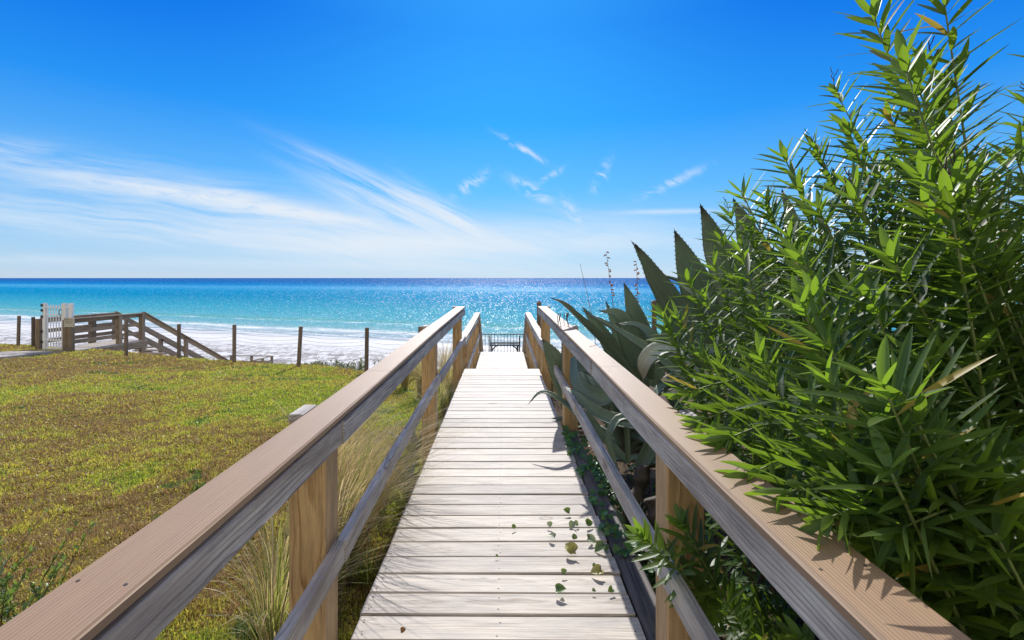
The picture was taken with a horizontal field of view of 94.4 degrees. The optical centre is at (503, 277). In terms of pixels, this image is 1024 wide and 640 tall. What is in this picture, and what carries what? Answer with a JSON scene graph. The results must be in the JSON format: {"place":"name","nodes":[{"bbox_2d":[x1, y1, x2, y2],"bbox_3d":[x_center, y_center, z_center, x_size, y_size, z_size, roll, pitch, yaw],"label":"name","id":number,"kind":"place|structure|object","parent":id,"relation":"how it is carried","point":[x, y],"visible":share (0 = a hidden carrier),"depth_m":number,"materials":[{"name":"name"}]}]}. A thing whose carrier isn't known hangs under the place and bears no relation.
{"place":"outdoors","nodes":[
{"label":"outdoors","id":0,"kind":"place"},
{"bbox_2d":[0,351,53,356],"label":"path","id":1,"kind":"structure","parent":0,"point":[8,353],"depth_m":15.16,"materials":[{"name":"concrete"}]},
{"bbox_2d":[0,343,452,639],"bbox_3d":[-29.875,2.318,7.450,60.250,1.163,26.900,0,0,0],"label":"lawn","id":2,"kind":"structure","parent":0,"point":[112,484],"depth_m":5.58,"materials":[{"name":"green plant"}]},
{"bbox_2d":[0,316,34,346],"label":"rope fence","id":3,"kind":"object","parent":2,"relation":"on","point":[18,339],"visible":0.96,"depth_m":17.60,"materials":[{"name":"wood"}]},
{"bbox_2d":[0,351,68,358],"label":"path edging","id":4,"kind":"object","parent":2,"relation":"on","point":[23,355],"visible":0.52,"depth_m":14.80,"materials":[{"name":"grey wood"}]},
{"bbox_2d":[0,507,95,626],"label":"twiggy shrub","id":5,"kind":"object","parent":2,"relation":"on","point":[4,600],"visible":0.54,"depth_m":2.46,"materials":[{"name":"green plant"}]},
{"bbox_2d":[124,320,421,374],"bbox_3d":[-7.024,2.120,13.487,10.778,1.863,0.495,0,0,21],"label":"rope fence","id":6,"kind":"object","parent":2,"relation":"on","point":[299,347],"visible":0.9,"depth_m":13.28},
{"bbox_2d":[207,492,398,639],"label":"grass clump","id":7,"kind":"object","parent":2,"relation":"on","point":[275,619],"visible":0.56,"depth_m":2.13,"materials":[{"name":"plant"}]},
{"bbox_2d":[239,462,412,614],"bbox_3d":[-0.975,1.503,2.591,1.028,0.711,1.040,0,0,-43],"label":"grass clump","id":8,"kind":"object","parent":2,"relation":"on","point":[275,552],"visible":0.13,"depth_m":2.52,"materials":[{"name":"plant"}]},
{"bbox_2d":[304,358,364,369],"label":"beach shrub","id":9,"kind":"object","parent":2,"relation":"on","point":[352,364],"visible":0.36,"depth_m":13.04,"materials":[{"name":"green plant"}]},
{"bbox_2d":[340,511,397,589],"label":"grass clump","id":10,"kind":"object","parent":2,"relation":"on","point":[371,573],"visible":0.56,"depth_m":2.90,"materials":[{"name":"green plant"}]},
{"bbox_2d":[272,385,471,496],"bbox_3d":[-0.986,1.349,3.325,1.477,1.076,1.311,0,0,0],"label":"grass clump","id":11,"kind":"object","parent":2,"relation":"on","point":[351,441],"visible":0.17,"depth_m":3.36,"materials":[{"name":"plant"}]},
{"bbox_2d":[338,404,442,493],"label":"grass clump","id":12,"kind":"object","parent":2,"relation":"on","point":[372,433],"visible":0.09,"depth_m":4.03,"materials":[{"name":"plant"}]},
{"bbox_2d":[385,346,413,387],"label":"grass clump","id":13,"kind":"object","parent":2,"relation":"on","point":[405,382],"visible":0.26,"depth_m":9.54,"materials":[{"name":"green plant"}]},
{"bbox_2d":[386,431,421,455],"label":"clump","id":14,"kind":"object","parent":2,"relation":"on","point":[418,448],"visible":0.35,"depth_m":5.26,"materials":[{"name":"green plant"}]},
{"bbox_2d":[356,426,455,506],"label":"grass clump","id":15,"kind":"object","parent":2,"relation":"on","point":[404,458],"visible":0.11,"depth_m":4.08,"materials":[{"name":"plant"}]},
{"bbox_2d":[390,462,423,512],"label":"grass clump","id":16,"kind":"object","parent":2,"relation":"on","point":[404,498],"visible":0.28,"depth_m":3.88,"materials":[{"name":"green plant"}]},
{"bbox_2d":[398,457,421,491],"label":"clump","id":17,"kind":"object","parent":2,"relation":"on","point":[413,474],"visible":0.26,"depth_m":4.21,"materials":[{"name":"green plant"}]},
{"bbox_2d":[338,414,498,591],"bbox_3d":[-0.604,1.415,2.958,1.394,0.915,1.191,0,0,0],"label":"grass clump","id":18,"kind":"object","parent":2,"relation":"on","point":[358,496],"visible":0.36,"depth_m":2.90,"materials":[{"name":"plant"}]},
{"bbox_2d":[338,405,512,547],"bbox_3d":[-0.600,1.465,3.518,1.384,0.860,1.273,0,0,-38],"label":"grass clump","id":19,"kind":"object","parent":2,"relation":"on","point":[399,465],"visible":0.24,"depth_m":3.45,"materials":[{"name":"plant"}]},
{"bbox_2d":[393,344,463,397],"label":"grass clump","id":20,"kind":"object","parent":2,"relation":"on","point":[417,370],"visible":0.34,"depth_m":8.62,"materials":[{"name":"plant"}]},
{"bbox_2d":[412,386,453,420],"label":"grass clump","id":21,"kind":"object","parent":2,"relation":"on","point":[440,411],"visible":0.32,"depth_m":6.32,"materials":[{"name":"green plant"}]},
{"bbox_2d":[418,373,479,416],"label":"grass clump","id":22,"kind":"object","parent":2,"relation":"on","point":[442,388],"visible":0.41,"depth_m":7.05,"materials":[{"name":"plant"}]},
{"bbox_2d":[438,338,482,385],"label":"grass clump","id":23,"kind":"object","parent":2,"relation":"on","point":[443,357],"visible":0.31,"depth_m":9.79,"materials":[{"name":"beige plant"}]},
{"bbox_2d":[438,348,495,400],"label":"grass clump","id":24,"kind":"object","parent":2,"relation":"on","point":[450,378],"visible":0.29,"depth_m":8.23,"materials":[{"name":"plant"}]},
{"bbox_2d":[0,322,560,369],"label":"beach","id":25,"kind":"structure","parent":0,"point":[330,349],"depth_m":50.02,"materials":[{"name":"white sand"}]},
{"bbox_2d":[35,311,229,360],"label":"beach stairs","id":26,"kind":"structure","parent":25,"relation":"on","point":[91,328],"depth_m":18.80,"materials":[{"name":"brown wood"}]},
{"bbox_2d":[40,303,73,349],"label":"garden gate","id":27,"kind":"structure","parent":26,"relation":"attached to","point":[67,310],"depth_m":16.53,"materials":[{"name":"white paint"}]},
{"bbox_2d":[64,318,74,326],"bbox_3d":[-14.787,1.517,16.153,0.352,0.314,0.024,0,0,0],"label":"notice board","id":28,"kind":"object","parent":26,"relation":"attached to","point":[69,322],"visible":1,"depth_m":16.14,"materials":[{"name":"beige wood"}]},
{"bbox_2d":[228,355,272,362],"bbox_3d":[-14.865,5.790,27.015,2.670,2.600,2.250,0,0,0],"label":"landing rail","id":29,"kind":"object","parent":25,"relation":"on","point":[263,358],"visible":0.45,"depth_m":27.98,"materials":[{"name":"wood"}]},
{"bbox_2d":[0,306,970,639],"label":"boardwalk","id":30,"kind":"structure","parent":25,"relation":"on","point":[444,572],"depth_m":1.98,"materials":[{"name":"brown wood"}]},
{"bbox_2d":[489,335,519,351],"bbox_3d":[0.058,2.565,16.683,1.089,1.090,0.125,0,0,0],"label":"bench","id":31,"kind":"object","parent":30,"relation":"on","point":[496,344],"visible":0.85,"depth_m":16.70,"materials":[{"name":"black metal"}]},
{"bbox_2d":[482,334,526,352],"bbox_3d":[0.000,2.550,17.000,2.820,1.120,0.060,0,0,0],"label":"metal railing","id":32,"kind":"object","parent":30,"relation":"on","point":[507,340],"visible":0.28,"depth_m":16.99,"materials":[{"name":"metal"}]},
{"bbox_2d":[555,583,565,592],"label":"fallen leaf","id":33,"kind":"object","parent":30,"relation":"on","point":[559,587],"visible":1,"depth_m":2.22,"materials":[{"name":"green plant"}]},
{"bbox_2d":[563,507,569,513],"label":"fallen leaf","id":34,"kind":"object","parent":30,"relation":"on","point":[566,509],"visible":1,"depth_m":2.98,"materials":[{"name":"green plant"}]},
{"bbox_2d":[565,542,577,553],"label":"fallen leaf","id":35,"kind":"object","parent":30,"relation":"on","point":[571,547],"visible":1,"depth_m":2.54,"materials":[{"name":"yellow plant"}]},
{"bbox_2d":[569,520,577,528],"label":"fallen leaf","id":36,"kind":"object","parent":30,"relation":"on","point":[572,524],"visible":1,"depth_m":2.83,"materials":[{"name":"green plant"}]},
{"bbox_2d":[585,518,592,525],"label":"fallen leaf","id":37,"kind":"object","parent":30,"relation":"on","point":[589,522],"visible":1,"depth_m":2.84,"materials":[{"name":"green plant"}]},
{"bbox_2d":[587,533,595,542],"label":"fallen leaf","id":38,"kind":"object","parent":30,"relation":"on","point":[591,538],"visible":0.95,"depth_m":2.66,"materials":[{"name":"green plant"}]},
{"bbox_2d":[590,564,603,574],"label":"fallen leaf","id":39,"kind":"object","parent":30,"relation":"on","point":[597,569],"visible":1,"depth_m":2.37,"materials":[{"name":"yellow plant"}]},
{"bbox_2d":[595,540,608,551],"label":"fallen leaf","id":40,"kind":"object","parent":30,"relation":"on","point":[600,545],"visible":1,"depth_m":2.58,"materials":[{"name":"green plant"}]},
{"bbox_2d":[563,429,655,639],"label":"edging timber","id":41,"kind":"object","parent":30,"relation":"on","point":[640,592],"visible":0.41,"depth_m":2.42,"materials":[{"name":"grey wood"}]},
{"bbox_2d":[562,425,654,571],"bbox_3d":[0.785,1.606,3.607,0.505,0.350,2.395,0,0,0],"label":"creeping vine","id":42,"kind":"object","parent":41,"relation":"on","point":[597,471],"visible":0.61,"depth_m":3.27,"materials":[{"name":"green plant"}]},
{"bbox_2d":[608,585,614,591],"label":"fallen leaf","id":43,"kind":"object","parent":30,"relation":"on","point":[610,589],"visible":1,"depth_m":2.23,"materials":[{"name":"green plant"}]},
{"bbox_2d":[0,278,1016,349],"bbox_3d":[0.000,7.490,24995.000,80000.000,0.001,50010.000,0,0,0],"label":"sea","id":44,"kind":"structure","parent":0,"point":[390,309],"depth_m":150.63,"materials":[{"name":"liquid"}]},
{"bbox_2d":[0,0,1023,277],"label":"sky","id":45,"kind":"structure","parent":0,"point":[139,138],"materials":[{"name":"blue"}]},
{"bbox_2d":[551,370,819,639],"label":"garden bed","id":46,"kind":"object","parent":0,"point":[648,489],"depth_m":4.33,"materials":[{"name":"brown soil"}]},
{"bbox_2d":[536,301,541,328],"bbox_3d":[0.907,1.725,12.000,0.125,2.280,0.125,0,0,0],"label":"fence post","id":47,"kind":"object","parent":46,"relation":"on","point":[538,303],"visible":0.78,"depth_m":11.95,"materials":[{"name":"brown wood"}]},
{"bbox_2d":[523,345,558,396],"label":"grass clump","id":48,"kind":"object","parent":46,"relation":"on","point":[552,389],"visible":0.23,"depth_m":8.53,"materials":[{"name":"green plant"}]},
{"bbox_2d":[528,339,655,469],"bbox_3d":[0.750,1.089,4.297,1.000,0.987,2.189,0,0,-19],"label":"agave","id":49,"kind":"object","parent":46,"relation":"on","point":[592,400],"visible":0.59,"depth_m":3.90,"materials":[{"name":"green plant"}]},
{"bbox_2d":[552,402,642,453],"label":"agave","id":50,"kind":"object","parent":46,"relation":"on","point":[618,438],"visible":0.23,"depth_m":4.72,"materials":[{"name":"green plant"}]},
{"bbox_2d":[604,251,614,307],"bbox_3d":[1.467,0.431,6.499,0.179,1.592,0.076,0,0,0],"label":"sea oat","id":51,"kind":"object","parent":46,"relation":"on","point":[606,263],"visible":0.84,"depth_m":6.50,"materials":[{"name":"brown plant"}]},
{"bbox_2d":[552,281,674,387],"bbox_3d":[1.156,0.679,5.322,0.926,1.288,1.777,0,0,41],"label":"agave","id":52,"kind":"object","parent":46,"relation":"on","point":[622,351],"visible":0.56,"depth_m":5.37,"materials":[{"name":"green plant"}]},
{"bbox_2d":[555,312,568,329],"bbox_3d":[0.605,0.437,4.812,0.156,0.173,0.028,0,0,0],"label":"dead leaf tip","id":53,"kind":"object","parent":52,"relation":"hanging from","point":[563,320],"visible":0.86,"depth_m":4.82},
{"bbox_2d":[580,347,672,408],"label":"agave","id":54,"kind":"object","parent":46,"relation":"on","point":[589,379],"visible":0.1,"depth_m":6.73,"materials":[{"name":"green plant"}]},
{"bbox_2d":[612,499,646,530],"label":"plant","id":55,"kind":"object","parent":46,"relation":"on","point":[623,520],"visible":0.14,"depth_m":3.57,"materials":[{"name":"green plant"}]},
{"bbox_2d":[633,261,639,302],"bbox_3d":[1.978,0.534,7.011,0.109,1.575,0.051,0,0,10],"label":"sea oat","id":56,"kind":"object","parent":46,"relation":"on","point":[637,281],"visible":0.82,"depth_m":7.00,"materials":[{"name":"brown plant"}]},
{"bbox_2d":[630,465,649,506],"bbox_3d":[1.058,1.739,3.732,0.245,0.518,0.186,0,0,-26],"label":"stump","id":57,"kind":"object","parent":46,"relation":"on","point":[641,478],"visible":0.56,"depth_m":3.69,"materials":[{"name":"brown wood"}]},
{"bbox_2d":[643,496,655,529],"bbox_3d":[1.099,1.702,3.310,0.202,0.381,0.232,0,0,-35],"label":"stump","id":58,"kind":"object","parent":46,"relation":"on","point":[650,503],"visible":0.23,"depth_m":3.28,"materials":[{"name":"brown wood"}]},
{"bbox_2d":[651,300,656,330],"bbox_3d":[3.825,1.710,12.000,0.125,2.310,0.125,0,0,0],"label":"fence post","id":59,"kind":"object","parent":46,"relation":"on","point":[653,319],"visible":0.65,"depth_m":11.95,"materials":[{"name":"brown wood"}]},
{"bbox_2d":[611,376,741,473],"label":"agave","id":60,"kind":"object","parent":46,"relation":"on","point":[637,435],"visible":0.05,"depth_m":4.19,"materials":[{"name":"green plant"}]},
{"bbox_2d":[553,402,803,639],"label":"plant","id":61,"kind":"object","parent":46,"relation":"on","point":[652,490],"visible":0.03,"depth_m":4.34,"materials":[{"name":"green plant"}]},
{"bbox_2d":[604,462,794,639],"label":"ground plant","id":62,"kind":"object","parent":46,"relation":"on","point":[651,576],"visible":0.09,"depth_m":2.82,"materials":[{"name":"green plant"}]},
{"bbox_2d":[582,190,873,422],"bbox_3d":[2.148,0.285,4.590,3.424,2.246,1.558,0,0,-34],"label":"agave","id":63,"kind":"object","parent":46,"relation":"on","point":[656,277],"visible":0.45,"depth_m":4.12,"materials":[{"name":"green plant"}]},
{"bbox_2d":[624,0,1023,639],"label":"oleander bush","id":64,"kind":"object","parent":46,"relation":"on","point":[896,456],"visible":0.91,"depth_m":1.22,"materials":[{"name":"green plant"}]},
{"bbox_2d":[640,67,1023,609],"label":"oleander bush","id":65,"kind":"object","parent":46,"relation":"on","point":[847,129],"visible":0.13,"depth_m":2.44,"materials":[{"name":"green plant"}]}
]}

